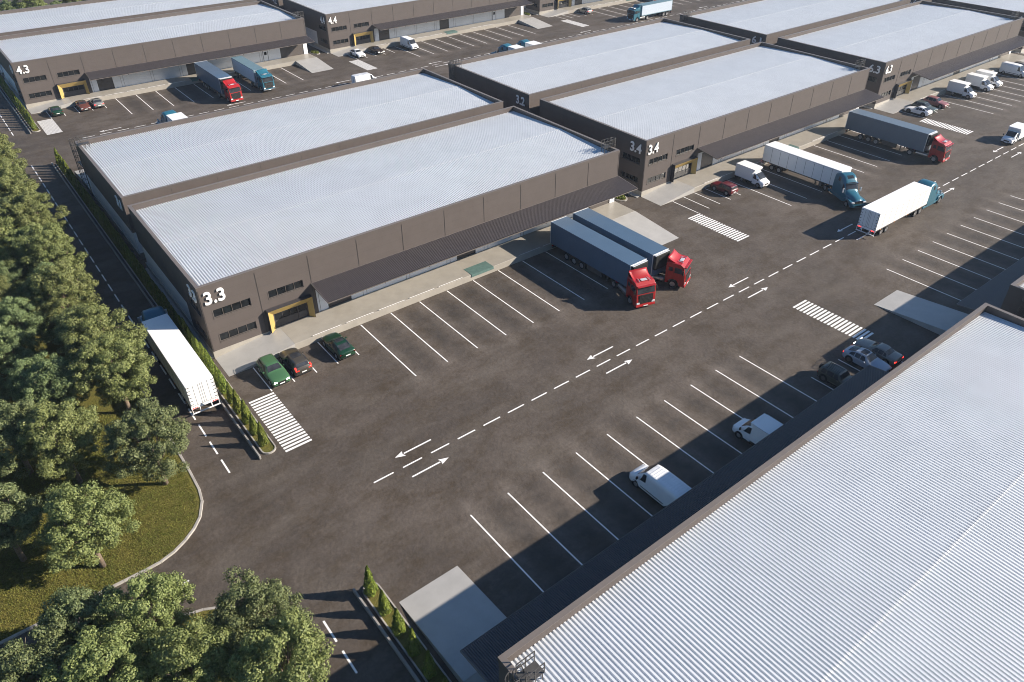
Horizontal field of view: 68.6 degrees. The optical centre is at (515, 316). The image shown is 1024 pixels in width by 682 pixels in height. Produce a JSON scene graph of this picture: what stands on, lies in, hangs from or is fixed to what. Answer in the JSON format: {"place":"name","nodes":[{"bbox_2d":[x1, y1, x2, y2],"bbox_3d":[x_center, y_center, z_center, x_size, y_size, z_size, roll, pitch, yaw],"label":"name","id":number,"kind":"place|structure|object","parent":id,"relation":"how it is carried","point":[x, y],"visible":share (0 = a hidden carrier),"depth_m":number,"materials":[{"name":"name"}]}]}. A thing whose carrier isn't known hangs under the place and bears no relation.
{"place":"outdoors","nodes":[
{"label":"outdoors","id":0,"kind":"place"},
{"bbox_2d":[0,247,209,679],"bbox_3d":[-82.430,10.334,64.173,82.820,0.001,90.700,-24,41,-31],"label":"lawn","id":1,"kind":"structure","parent":0,"point":[50,348],"depth_m":55.98,"materials":[{"name":"green plant"}]},
{"bbox_2d":[0,399,51,478],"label":"leafy tree","id":2,"kind":"object","parent":1,"relation":"on","point":[13,414],"visible":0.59,"depth_m":57.08,"materials":[{"name":"green plant"}]},
{"bbox_2d":[0,480,57,561],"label":"leafy tree","id":3,"kind":"object","parent":1,"relation":"on","point":[17,514],"visible":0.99,"depth_m":50.80,"materials":[{"name":"green plant"}]},
{"bbox_2d":[0,350,62,411],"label":"leafy tree","id":4,"kind":"object","parent":1,"relation":"on","point":[14,383],"visible":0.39,"depth_m":62.99,"materials":[{"name":"green plant"}]},
{"bbox_2d":[20,356,93,407],"bbox_3d":[-38.702,6.281,63.994,5.212,7.124,5.770,-7,35,-10],"label":"leafy tree","id":5,"kind":"object","parent":1,"relation":"on","point":[57,372],"visible":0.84,"depth_m":62.01,"materials":[{"name":"green plant"}]},
{"bbox_2d":[15,399,102,483],"bbox_3d":[-34.867,9.760,57.816,6.080,8.296,6.945,14,37,20],"label":"leafy tree","id":6,"kind":"object","parent":1,"relation":"on","point":[69,432],"visible":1,"depth_m":56.25,"materials":[{"name":"green plant"}]},
{"bbox_2d":[37,479,140,573],"bbox_3d":[-29.019,14.474,51.351,6.232,7.717,6.887,-16,37,-22],"label":"leafy tree","id":7,"kind":"object","parent":1,"relation":"on","point":[92,513],"visible":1,"depth_m":49.69,"materials":[{"name":"green plant"}]},
{"bbox_2d":[65,328,157,412],"bbox_3d":[-33.900,5.254,64.462,6.855,8.303,7.575,15,37,21],"label":"leafy tree","id":8,"kind":"object","parent":1,"relation":"on","point":[137,363],"visible":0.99,"depth_m":62.67,"materials":[{"name":"green plant"}]},
{"bbox_2d":[100,396,191,484],"bbox_3d":[-27.566,9.926,57.816,7.167,8.054,7.210,3,34,5],"label":"leafy tree","id":9,"kind":"object","parent":1,"relation":"on","point":[141,428],"visible":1,"depth_m":55.84,"materials":[{"name":"green plant"}]},
{"bbox_2d":[100,609,301,681],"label":"lawn","id":10,"kind":"structure","parent":0,"point":[204,612],"depth_m":49.47,"materials":[{"name":"green plant"}]},
{"bbox_2d":[352,588,420,681],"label":"curb","id":11,"kind":"structure","parent":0,"point":[391,643],"depth_m":48.51,"materials":[{"name":"concrete"}]},
{"bbox_2d":[127,106,677,376],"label":"warehouse","id":12,"kind":"structure","parent":0,"point":[245,272],"depth_m":84.21,"materials":[{"name":"metal"}]},
{"bbox_2d":[212,298,251,318],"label":"window","id":13,"kind":"structure","parent":12,"relation":"in","point":[246,303],"depth_m":72.42,"materials":[{"name":"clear glass"}]},
{"bbox_2d":[219,322,257,341],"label":"window","id":14,"kind":"structure","parent":12,"relation":"in","point":[249,327],"depth_m":73.95,"materials":[{"name":"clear glass"}]},
{"bbox_2d":[267,280,304,299],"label":"window","id":15,"kind":"structure","parent":12,"relation":"in","point":[297,285],"depth_m":75.21,"materials":[{"name":"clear glass"}]},
{"bbox_2d":[274,303,307,326],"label":"glazed door","id":16,"kind":"structure","parent":12,"relation":"in","point":[290,315],"depth_m":76.97,"materials":[{"name":"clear glass"}]},
{"bbox_2d":[0,0,1023,681],"bbox_3d":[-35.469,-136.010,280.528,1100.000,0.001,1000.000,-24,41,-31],"label":"asphalt yard","id":17,"kind":"structure","parent":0,"point":[320,520],"depth_m":72.10,"materials":[{"name":"grey asphalt"}]},
{"bbox_2d":[0,242,16,262],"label":"leafy tree","id":18,"kind":"object","parent":17,"relation":"on","point":[4,252],"visible":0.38,"depth_m":78.55,"materials":[{"name":"green plant"}]},
{"bbox_2d":[0,207,19,250],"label":"leafy tree","id":19,"kind":"object","parent":17,"relation":"on","point":[5,227],"visible":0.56,"depth_m":82.32,"materials":[{"name":"green plant"}]},
{"bbox_2d":[0,274,21,324],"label":"leafy tree","id":20,"kind":"object","parent":17,"relation":"on","point":[5,287],"visible":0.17,"depth_m":72.92,"materials":[{"name":"green plant"}]},
{"bbox_2d":[0,132,21,162],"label":"leafy tree","id":21,"kind":"object","parent":17,"relation":"on","point":[3,138],"visible":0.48,"depth_m":104.54,"materials":[{"name":"green plant"}]},
{"bbox_2d":[0,144,28,169],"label":"leafy tree","id":22,"kind":"object","parent":17,"relation":"on","point":[14,155],"visible":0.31,"depth_m":100.37,"materials":[{"name":"green plant"}]},
{"bbox_2d":[0,157,30,181],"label":"leafy tree","id":23,"kind":"object","parent":17,"relation":"on","point":[4,160],"visible":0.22,"depth_m":98.18,"materials":[{"name":"green plant"}]},
{"bbox_2d":[0,260,32,296],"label":"leafy tree","id":24,"kind":"object","parent":17,"relation":"on","point":[14,274],"visible":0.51,"depth_m":77.43,"materials":[{"name":"green plant"}]},
{"bbox_2d":[0,164,39,204],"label":"leafy tree","id":25,"kind":"object","parent":17,"relation":"on","point":[8,187],"visible":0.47,"depth_m":89.48,"materials":[{"name":"green plant"}]},
{"bbox_2d":[0,324,45,377],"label":"leafy tree","id":26,"kind":"object","parent":17,"relation":"on","point":[12,349],"visible":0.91,"depth_m":67.12,"materials":[{"name":"green plant"}]},
{"bbox_2d":[0,295,55,349],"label":"leafy tree","id":27,"kind":"object","parent":17,"relation":"on","point":[15,313],"visible":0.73,"depth_m":70.27,"materials":[{"name":"green plant"}]},
{"bbox_2d":[2,225,55,270],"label":"leafy tree","id":28,"kind":"object","parent":17,"relation":"on","point":[23,231],"visible":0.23,"depth_m":79.93,"materials":[{"name":"green plant"}]},
{"bbox_2d":[12,0,47,8],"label":"leafy tree","id":29,"kind":"object","parent":17,"relation":"on","point":[24,4],"visible":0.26,"depth_m":173.38,"materials":[{"name":"green plant"}]},
{"bbox_2d":[0,190,69,242],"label":"leafy tree","id":30,"kind":"object","parent":17,"relation":"on","point":[26,208],"visible":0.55,"depth_m":84.13,"materials":[{"name":"green plant"}]},
{"bbox_2d":[0,619,82,681],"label":"leafy tree","id":31,"kind":"object","parent":17,"relation":"on","point":[17,664],"visible":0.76,"depth_m":41.32,"materials":[{"name":"green plant"}]},
{"bbox_2d":[4,222,86,277],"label":"leafy tree","id":32,"kind":"object","parent":17,"relation":"on","point":[40,236],"visible":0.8,"depth_m":77.65,"materials":[{"name":"green plant"}]},
{"bbox_2d":[16,261,92,308],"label":"leafy tree","id":33,"kind":"object","parent":17,"relation":"on","point":[25,287],"visible":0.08,"depth_m":74.81,"materials":[{"name":"green plant"}]},
{"bbox_2d":[20,258,103,322],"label":"leafy tree","id":34,"kind":"object","parent":17,"relation":"on","point":[52,297],"visible":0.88,"depth_m":71.80,"materials":[{"name":"green plant"}]},
{"bbox_2d":[29,584,126,674],"bbox_3d":[-26.538,19.123,45.632,4.938,6.423,5.466,1,34,2],"label":"leafy tree","id":35,"kind":"object","parent":17,"relation":"on","point":[81,604],"visible":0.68,"depth_m":44.28,"materials":[{"name":"green plant"}]},
{"bbox_2d":[49,306,120,353],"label":"leafy tree","id":36,"kind":"object","parent":17,"relation":"on","point":[60,319],"visible":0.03,"depth_m":69.05,"materials":[{"name":"green plant"}]},
{"bbox_2d":[39,617,157,681],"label":"leafy tree","id":37,"kind":"object","parent":17,"relation":"on","point":[92,657],"visible":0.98,"depth_m":40.70,"materials":[{"name":"green plant"}]},
{"bbox_2d":[56,302,147,369],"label":"leafy tree","id":38,"kind":"object","parent":17,"relation":"on","point":[75,333],"visible":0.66,"depth_m":65.73,"materials":[{"name":"green plant"}]},
{"bbox_2d":[0,278,203,644],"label":"kerb","id":39,"kind":"structure","parent":17,"relation":"on","point":[177,548],"depth_m":54.30,"materials":[{"name":"concrete"}]},
{"bbox_2d":[0,0,256,76],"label":"warehouse","id":40,"kind":"structure","parent":17,"relation":"on","point":[33,19],"depth_m":164.61,"materials":[{"name":"grey metal"}]},
{"bbox_2d":[92,568,195,650],"bbox_3d":[-21.739,18.448,45.524,6.112,7.672,5.350,18,38,25],"label":"leafy tree","id":41,"kind":"object","parent":17,"relation":"on","point":[168,589],"visible":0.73,"depth_m":44.16,"materials":[{"name":"green plant"}]},
{"bbox_2d":[51,162,260,458],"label":"curb","id":42,"kind":"structure","parent":17,"relation":"on","point":[221,402],"depth_m":84.99,"materials":[{"name":"concrete"}]},
{"bbox_2d":[56,164,275,454],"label":"kerb","id":43,"kind":"structure","parent":17,"relation":"on","point":[267,453],"depth_m":70.91,"materials":[{"name":"concrete"}]},
{"bbox_2d":[0,0,332,113],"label":"warehouse","id":44,"kind":"structure","parent":17,"relation":"on","point":[45,70],"depth_m":145.99,"materials":[{"name":"grey metal"}]},
{"bbox_2d":[63,85,85,96],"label":"glazed door","id":45,"kind":"structure","parent":44,"relation":"in","point":[74,90],"depth_m":138.01,"materials":[{"name":"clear glass"}]},
{"bbox_2d":[96,77,114,90],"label":"shutter door","id":46,"kind":"structure","parent":44,"relation":"in","point":[105,83],"depth_m":140.78,"materials":[{"name":"grey metal"}]},
{"bbox_2d":[280,44,303,57],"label":"shutter door","id":47,"kind":"structure","parent":44,"relation":"in","point":[295,50],"depth_m":159.88,"materials":[{"name":"grey metal"}]},
{"bbox_2d":[58,165,274,451],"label":"hedge strip","id":48,"kind":"object","parent":17,"relation":"on","point":[269,447],"visible":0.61,"depth_m":66.12,"materials":[{"name":"green plant"}]},
{"bbox_2d":[218,370,226,393],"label":"conical thuja","id":49,"kind":"object","parent":48,"relation":"on","point":[222,383],"visible":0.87,"depth_m":68.20,"materials":[{"name":"green plant"}]},
{"bbox_2d":[232,389,240,413],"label":"conical thuja","id":50,"kind":"object","parent":48,"relation":"on","point":[236,405],"visible":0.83,"depth_m":65.94,"materials":[{"name":"green plant"}]},
{"bbox_2d":[240,399,250,423],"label":"conical thuja","id":51,"kind":"object","parent":48,"relation":"on","point":[245,411],"visible":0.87,"depth_m":64.84,"materials":[{"name":"green plant"}]},
{"bbox_2d":[248,413,257,434],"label":"conical thuja","id":52,"kind":"object","parent":48,"relation":"on","point":[253,426],"visible":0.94,"depth_m":63.85,"materials":[{"name":"green plant"}]},
{"bbox_2d":[257,421,269,445],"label":"conical thuja","id":53,"kind":"object","parent":48,"relation":"on","point":[262,437],"visible":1,"depth_m":62.69,"materials":[{"name":"green plant"}]},
{"bbox_2d":[155,110,187,123],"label":"articulated truck","id":54,"kind":"object","parent":17,"relation":"on","point":[169,115],"visible":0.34,"depth_m":121.97,"materials":[{"name":"metal"}]},
{"bbox_2d":[137,306,220,414],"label":"articulated truck","id":55,"kind":"object","parent":17,"relation":"on","point":[184,366],"visible":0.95,"depth_m":68.02,"materials":[{"name":"metal"}]},
{"bbox_2d":[137,613,251,681],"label":"leafy tree","id":56,"kind":"object","parent":17,"relation":"on","point":[182,648],"visible":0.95,"depth_m":41.45,"materials":[{"name":"green plant"}]},
{"bbox_2d":[194,60,242,101],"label":"articulated truck","id":57,"kind":"object","parent":17,"relation":"on","point":[219,81],"visible":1,"depth_m":138.51,"materials":[{"name":"silver metal"}]},
{"bbox_2d":[231,56,275,90],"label":"articulated truck","id":58,"kind":"object","parent":17,"relation":"on","point":[260,77],"visible":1,"depth_m":143.45,"materials":[{"name":"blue metal"}]},
{"bbox_2d":[205,566,312,681],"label":"leafy tree","id":59,"kind":"object","parent":17,"relation":"on","point":[257,603],"visible":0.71,"depth_m":44.28,"materials":[{"name":"green plant"}]},
{"bbox_2d":[256,353,290,386],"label":"parked car","id":60,"kind":"object","parent":17,"relation":"on","point":[272,370],"visible":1,"depth_m":70.30,"materials":[{"name":"green paint"}]},
{"bbox_2d":[224,606,334,681],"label":"leafy tree","id":61,"kind":"object","parent":17,"relation":"on","point":[296,641],"visible":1,"depth_m":40.76,"materials":[{"name":"green plant"}]},
{"bbox_2d":[68,68,503,258],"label":"warehouse","id":62,"kind":"structure","parent":17,"relation":"on","point":[118,173],"depth_m":102.75,"materials":[{"name":"grey metal"}]},
{"bbox_2d":[279,347,312,375],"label":"parked car","id":63,"kind":"object","parent":17,"relation":"on","point":[296,361],"visible":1,"depth_m":71.18,"materials":[{"name":"brown paint"}]},
{"bbox_2d":[321,332,355,359],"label":"parked car","id":64,"kind":"object","parent":17,"relation":"on","point":[338,346],"visible":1,"depth_m":73.47,"materials":[{"name":"green paint"}]},
{"bbox_2d":[351,72,376,82],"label":"panel van","id":65,"kind":"object","parent":17,"relation":"on","point":[359,77],"visible":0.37,"depth_m":144.65,"materials":[{"name":"white paint"}]},
{"bbox_2d":[365,586,448,681],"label":"hedge strip","id":66,"kind":"object","parent":17,"relation":"on","point":[418,660],"visible":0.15,"depth_m":48.47,"materials":[{"name":"green plant"}]},
{"bbox_2d":[363,565,378,596],"bbox_3d":[-9.878,17.722,50.521,0.924,3.091,0.920,16,37,22],"label":"conical thuja","id":67,"kind":"object","parent":66,"relation":"on","point":[370,585],"visible":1,"depth_m":50.50,"materials":[{"name":"green plant"}]},
{"bbox_2d":[378,590,391,615],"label":"conical thuja","id":68,"kind":"object","parent":66,"relation":"on","point":[383,604],"visible":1,"depth_m":49.40,"materials":[{"name":"green plant"}]},
{"bbox_2d":[391,608,406,636],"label":"conical thuja","id":69,"kind":"object","parent":66,"relation":"on","point":[397,623],"visible":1,"depth_m":48.14,"materials":[{"name":"green plant"}]},
{"bbox_2d":[406,627,420,656],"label":"conical thuja","id":70,"kind":"object","parent":66,"relation":"on","point":[414,641],"visible":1,"depth_m":46.94,"materials":[{"name":"green plant"}]},
{"bbox_2d":[423,649,436,679],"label":"conical thuja","id":71,"kind":"object","parent":66,"relation":"on","point":[429,662],"visible":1,"depth_m":45.71,"materials":[{"name":"green plant"}]},
{"bbox_2d":[363,583,451,681],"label":"kerb","id":72,"kind":"structure","parent":17,"relation":"on","point":[398,642],"depth_m":48.64,"materials":[{"name":"concrete"}]},
{"bbox_2d":[400,36,418,49],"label":"panel van","id":73,"kind":"object","parent":17,"relation":"on","point":[409,43],"visible":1,"depth_m":167.21,"materials":[{"name":"white paint"}]},
{"bbox_2d":[283,0,551,56],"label":"warehouse","id":74,"kind":"structure","parent":17,"relation":"on","point":[338,28],"depth_m":172.08,"materials":[{"name":"grey metal"}]},
{"bbox_2d":[504,6,520,17],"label":"shutter door","id":75,"kind":"structure","parent":74,"relation":"in","point":[515,11],"depth_m":190.49,"materials":[{"name":"grey metal"}]},
{"bbox_2d":[490,43,522,53],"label":"articulated truck","id":76,"kind":"object","parent":17,"relation":"on","point":[505,47],"visible":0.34,"depth_m":157.15,"materials":[{"name":"metal"}]},
{"bbox_2d":[0,0,1023,672],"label":"road markings","id":77,"kind":"object","parent":17,"relation":"on","point":[58,130],"visible":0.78,"depth_m":75.88,"materials":[{"name":"paint"}]},
{"bbox_2d":[448,18,750,115],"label":"warehouse","id":78,"kind":"structure","parent":17,"relation":"on","point":[527,78],"depth_m":133.53,"materials":[{"name":"grey metal"}]},
{"bbox_2d":[550,216,657,307],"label":"articulated truck","id":79,"kind":"object","parent":17,"relation":"on","point":[623,267],"visible":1,"depth_m":84.03,"materials":[{"name":"silver metal"}]},
{"bbox_2d":[573,208,691,287],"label":"articulated truck","id":80,"kind":"object","parent":17,"relation":"on","point":[674,266],"visible":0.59,"depth_m":84.55,"materials":[{"name":"silver metal"}]},
{"bbox_2d":[627,0,672,21],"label":"articulated truck","id":81,"kind":"object","parent":17,"relation":"on","point":[635,12],"visible":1,"depth_m":190.49,"materials":[{"name":"white metal"}]},
{"bbox_2d":[629,464,691,507],"bbox_3d":[11.204,13.073,58.437,2.200,2.242,5.120,-24,41,-31],"label":"panel van","id":82,"kind":"object","parent":17,"relation":"on","point":[663,487],"visible":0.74,"depth_m":57.68,"materials":[{"name":"white paint"}]},
{"bbox_2d":[399,303,1023,681],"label":"warehouse","id":83,"kind":"structure","parent":17,"relation":"on","point":[866,524],"depth_m":45.50,"materials":[{"name":"grey metal"}]},
{"bbox_2d":[710,181,737,195],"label":"parked car","id":84,"kind":"object","parent":17,"relation":"on","point":[726,188],"visible":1,"depth_m":104.37,"materials":[{"name":"red paint"}]},
{"bbox_2d":[734,160,769,187],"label":"box van","id":85,"kind":"object","parent":17,"relation":"on","point":[749,172],"visible":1,"depth_m":106.87,"materials":[{"name":"white paint"}]},
{"bbox_2d":[731,413,782,445],"bbox_3d":[20.706,9.815,63.034,2.200,2.483,4.940,-24,41,-31],"label":"box van","id":86,"kind":"object","parent":17,"relation":"on","point":[754,431],"visible":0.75,"depth_m":62.64,"materials":[{"name":"white paint"}]},
{"bbox_2d":[761,141,865,207],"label":"articulated truck","id":87,"kind":"object","parent":17,"relation":"on","point":[840,179],"visible":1,"depth_m":105.76,"materials":[{"name":"metal"}]},
{"bbox_2d":[817,361,851,386],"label":"parked car","id":88,"kind":"object","parent":17,"relation":"on","point":[833,373],"visible":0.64,"depth_m":69.86,"materials":[{"name":"black paint"}]},
{"bbox_2d":[842,345,891,371],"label":"parked car","id":89,"kind":"object","parent":17,"relation":"on","point":[862,357],"visible":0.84,"depth_m":72.03,"materials":[{"name":"grey paint"}]},
{"bbox_2d":[853,338,903,365],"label":"parked car","id":90,"kind":"object","parent":17,"relation":"on","point":[889,355],"visible":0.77,"depth_m":72.81,"materials":[{"name":"grey paint"}]},
{"bbox_2d":[845,108,953,162],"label":"articulated truck","id":91,"kind":"object","parent":17,"relation":"on","point":[916,139],"visible":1,"depth_m":116.79,"materials":[{"name":"metal"}]},
{"bbox_2d":[856,179,943,236],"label":"articulated truck","id":92,"kind":"object","parent":17,"relation":"on","point":[878,216],"visible":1,"depth_m":95.55,"materials":[{"name":"metal"}]},
{"bbox_2d":[777,0,1023,113],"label":"warehouse","id":93,"kind":"structure","parent":17,"relation":"on","point":[911,53],"depth_m":146.15,"materials":[{"name":"grey metal"}]},
{"bbox_2d":[904,106,932,116],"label":"parked car","id":94,"kind":"object","parent":17,"relation":"on","point":[922,111],"visible":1,"depth_m":131.35,"materials":[{"name":"white paint"}]},
{"bbox_2d":[923,95,948,108],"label":"parked car","id":95,"kind":"object","parent":17,"relation":"on","point":[938,102],"visible":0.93,"depth_m":135.06,"materials":[{"name":"paint"}]},
{"bbox_2d":[946,79,976,98],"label":"box van","id":96,"kind":"object","parent":17,"relation":"on","point":[960,88],"visible":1,"depth_m":139.59,"materials":[{"name":"white paint"}]},
{"bbox_2d":[965,72,993,91],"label":"box van","id":97,"kind":"object","parent":17,"relation":"on","point":[979,81],"visible":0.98,"depth_m":143.10,"materials":[{"name":"white paint"}]},
{"bbox_2d":[976,69,1002,87],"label":"box van","id":98,"kind":"object","parent":17,"relation":"on","point":[994,80],"visible":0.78,"depth_m":144.66,"materials":[{"name":"white paint"}]},
{"bbox_2d":[999,61,1023,77],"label":"panel van","id":99,"kind":"object","parent":17,"relation":"on","point":[1012,68],"visible":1,"depth_m":150.75,"materials":[{"name":"white paint"}]},
{"bbox_2d":[1000,122,1023,144],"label":"box van","id":100,"kind":"object","parent":17,"relation":"on","point":[1014,134],"visible":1,"depth_m":120.13,"materials":[{"name":"white paint"}]},
{"bbox_2d":[523,0,638,16],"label":"warehouse","id":101,"kind":"structure","parent":0,"point":[548,8],"depth_m":198.20,"materials":[{"name":"grey metal"}]},
{"bbox_2d":[539,42,884,205],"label":"warehouse","id":102,"kind":"structure","parent":0,"point":[681,129],"depth_m":114.84,"materials":[{"name":"grey metal"}]},
{"bbox_2d":[674,163,690,178],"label":"glazed door","id":103,"kind":"structure","parent":102,"relation":"in","point":[683,170],"depth_m":107.59,"materials":[{"name":"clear glass"}]},
{"bbox_2d":[679,0,910,44],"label":"warehouse","id":104,"kind":"structure","parent":0,"point":[765,21],"depth_m":162.00,"materials":[{"name":"grey metal"}]},
{"bbox_2d":[874,257,1023,334],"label":"warehouse","id":105,"kind":"structure","parent":0,"point":[1004,290],"depth_m":77.89,"materials":[{"name":"grey concrete"}]},
{"bbox_2d":[932,0,1023,53],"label":"warehouse","id":106,"kind":"structure","parent":0,"point":[1007,7],"depth_m":169.65,"materials":[{"name":"grey metal"}]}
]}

